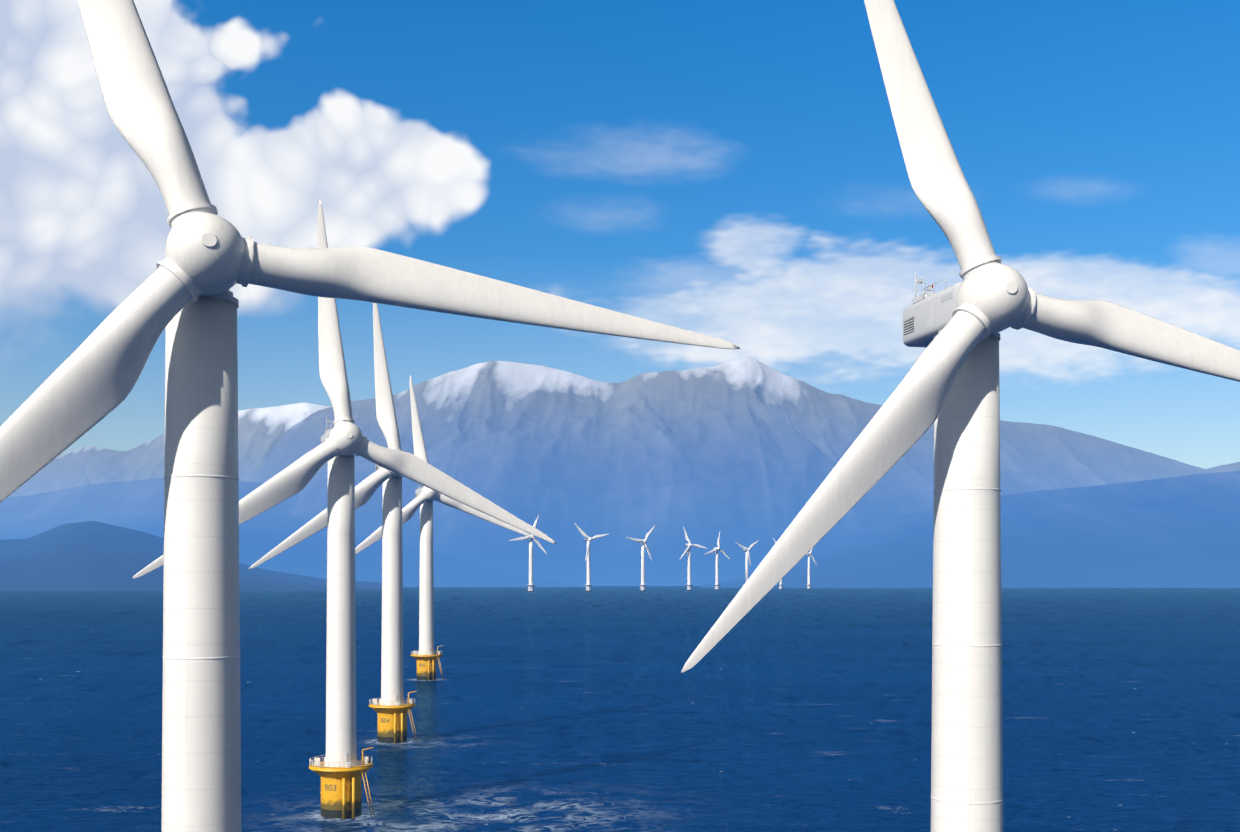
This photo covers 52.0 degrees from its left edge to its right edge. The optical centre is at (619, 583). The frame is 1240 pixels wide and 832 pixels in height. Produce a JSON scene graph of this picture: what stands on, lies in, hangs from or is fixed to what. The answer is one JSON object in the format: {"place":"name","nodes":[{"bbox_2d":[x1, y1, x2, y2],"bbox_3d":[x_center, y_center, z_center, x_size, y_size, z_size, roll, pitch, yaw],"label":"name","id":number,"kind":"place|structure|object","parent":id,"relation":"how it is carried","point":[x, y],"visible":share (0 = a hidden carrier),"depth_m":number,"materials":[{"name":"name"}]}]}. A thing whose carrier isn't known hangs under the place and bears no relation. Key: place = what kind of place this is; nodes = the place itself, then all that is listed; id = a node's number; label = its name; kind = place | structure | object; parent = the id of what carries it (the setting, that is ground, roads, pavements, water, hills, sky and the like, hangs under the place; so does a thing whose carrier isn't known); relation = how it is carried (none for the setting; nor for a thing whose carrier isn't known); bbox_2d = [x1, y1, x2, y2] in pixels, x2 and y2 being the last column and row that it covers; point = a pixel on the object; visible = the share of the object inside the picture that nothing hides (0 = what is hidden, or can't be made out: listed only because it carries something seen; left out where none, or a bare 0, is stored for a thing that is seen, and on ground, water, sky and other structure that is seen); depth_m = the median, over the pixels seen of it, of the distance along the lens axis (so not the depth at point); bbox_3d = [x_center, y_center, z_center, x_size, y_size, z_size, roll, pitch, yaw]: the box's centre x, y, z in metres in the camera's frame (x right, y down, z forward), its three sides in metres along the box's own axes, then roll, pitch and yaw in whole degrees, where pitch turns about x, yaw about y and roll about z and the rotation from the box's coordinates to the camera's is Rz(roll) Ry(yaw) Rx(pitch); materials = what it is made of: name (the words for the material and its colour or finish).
{"place":"outdoors","nodes":[
{"label":"outdoors","id":0,"kind":"place"},
{"bbox_2d":[8,403,330,496],"bbox_3d":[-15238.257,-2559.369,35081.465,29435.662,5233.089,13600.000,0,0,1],"label":"mountain range","id":1,"kind":"structure","parent":0,"point":[261,432],"depth_m":35144.66,"materials":[{"name":"blue stone"}]},
{"bbox_2d":[0,521,381,590],"bbox_3d":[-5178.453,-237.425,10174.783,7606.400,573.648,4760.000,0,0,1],"label":"hill","id":2,"kind":"structure","parent":0,"point":[89,556],"depth_m":8863.69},
{"bbox_2d":[0,478,591,586],"bbox_3d":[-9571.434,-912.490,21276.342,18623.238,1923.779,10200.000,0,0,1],"label":"hill","id":3,"kind":"structure","parent":0,"point":[137,505],"depth_m":18969.38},
{"bbox_2d":[0,586,1239,831],"bbox_3d":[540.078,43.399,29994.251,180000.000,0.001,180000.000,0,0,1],"label":"sea","id":4,"kind":"structure","parent":0,"point":[598,710],"depth_m":428.48,"materials":[{"name":"liquid"}]},
{"bbox_2d":[132,200,556,819],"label":"turbine","id":5,"kind":"object","parent":4,"relation":"in","point":[342,768],"visible":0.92,"depth_m":236.14,"materials":[{"name":"white paint"}]},
{"bbox_2d":[0,0,739,831],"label":"turbine","id":6,"kind":"object","parent":4,"relation":"in","point":[184,298],"visible":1,"depth_m":100.94,"materials":[{"name":"white paint"}]},
{"bbox_2d":[249,303,548,743],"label":"turbine","id":7,"kind":"object","parent":4,"relation":"in","point":[391,707],"visible":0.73,"depth_m":347.44,"materials":[{"name":"white paint"}]},
{"bbox_2d":[355,375,535,680],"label":"turbine","id":8,"kind":"object","parent":4,"relation":"in","point":[426,657],"visible":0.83,"depth_m":572.73,"materials":[{"name":"white paint"}]},
{"bbox_2d":[509,513,546,591],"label":"turbine","id":9,"kind":"object","parent":4,"relation":"in","point":[530,587],"visible":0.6,"depth_m":6387.86,"materials":[{"name":"white paint"}]},
{"bbox_2d":[575,524,608,591],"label":"turbine","id":10,"kind":"object","parent":4,"relation":"in","point":[588,539],"visible":1,"depth_m":6819.21,"materials":[{"name":"white paint"}]},
{"bbox_2d":[626,525,655,590],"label":"turbine","id":11,"kind":"object","parent":4,"relation":"in","point":[643,546],"visible":0.98,"depth_m":7107.57,"materials":[{"name":"white paint"}]},
{"bbox_2d":[680,528,708,590],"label":"turbine","id":12,"kind":"object","parent":4,"relation":"in","point":[688,550],"visible":1,"depth_m":7769.44,"materials":[{"name":"white paint"}]},
{"bbox_2d":[704,533,730,589],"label":"turbine","id":13,"kind":"object","parent":4,"relation":"in","point":[717,548],"visible":0.98,"depth_m":8571.16,"materials":[{"name":"white paint"}]},
{"bbox_2d":[735,540,758,582],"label":"turbine","id":14,"kind":"object","parent":4,"relation":"in","point":[747,552],"visible":0.9,"depth_m":8873.85,"materials":[{"name":"white paint"}]},
{"bbox_2d":[773,538,782,589],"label":"turbine","id":15,"kind":"object","parent":4,"relation":"in","point":[780,585],"visible":0.12,"depth_m":9197.12,"materials":[{"name":"white paint"}]},
{"bbox_2d":[806,548,816,588],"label":"turbine","id":16,"kind":"object","parent":4,"relation":"in","point":[808,584],"visible":0.81,"depth_m":9931.15,"materials":[{"name":"white paint"}]},
{"bbox_2d":[681,0,1239,831],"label":"turbine","id":17,"kind":"object","parent":4,"relation":"in","point":[949,386],"visible":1,"depth_m":117.39,"materials":[{"name":"white paint"}]},
{"bbox_2d":[0,0,1239,468],"label":"sky","id":18,"kind":"structure","parent":0,"point":[734,171],"materials":[{"name":"blue"}]},
{"bbox_2d":[252,357,1214,585],"bbox_3d":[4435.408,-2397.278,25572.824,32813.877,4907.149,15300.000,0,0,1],"label":"mountain","id":19,"kind":"structure","parent":0,"point":[746,452],"depth_m":22283.13,"materials":[{"name":"stone"}]},
{"bbox_2d":[701,471,1239,587],"bbox_3d":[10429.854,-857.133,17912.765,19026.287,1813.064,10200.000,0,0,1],"label":"hill","id":20,"kind":"structure","parent":0,"point":[1178,532],"depth_m":14742.28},
{"bbox_2d":[1207,462,1239,471],"bbox_3d":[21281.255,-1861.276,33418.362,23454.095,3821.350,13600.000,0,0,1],"label":"mountain range","id":21,"kind":"structure","parent":0,"point":[1229,467],"depth_m":34410.89,"materials":[{"name":"blue stone"}]}
]}

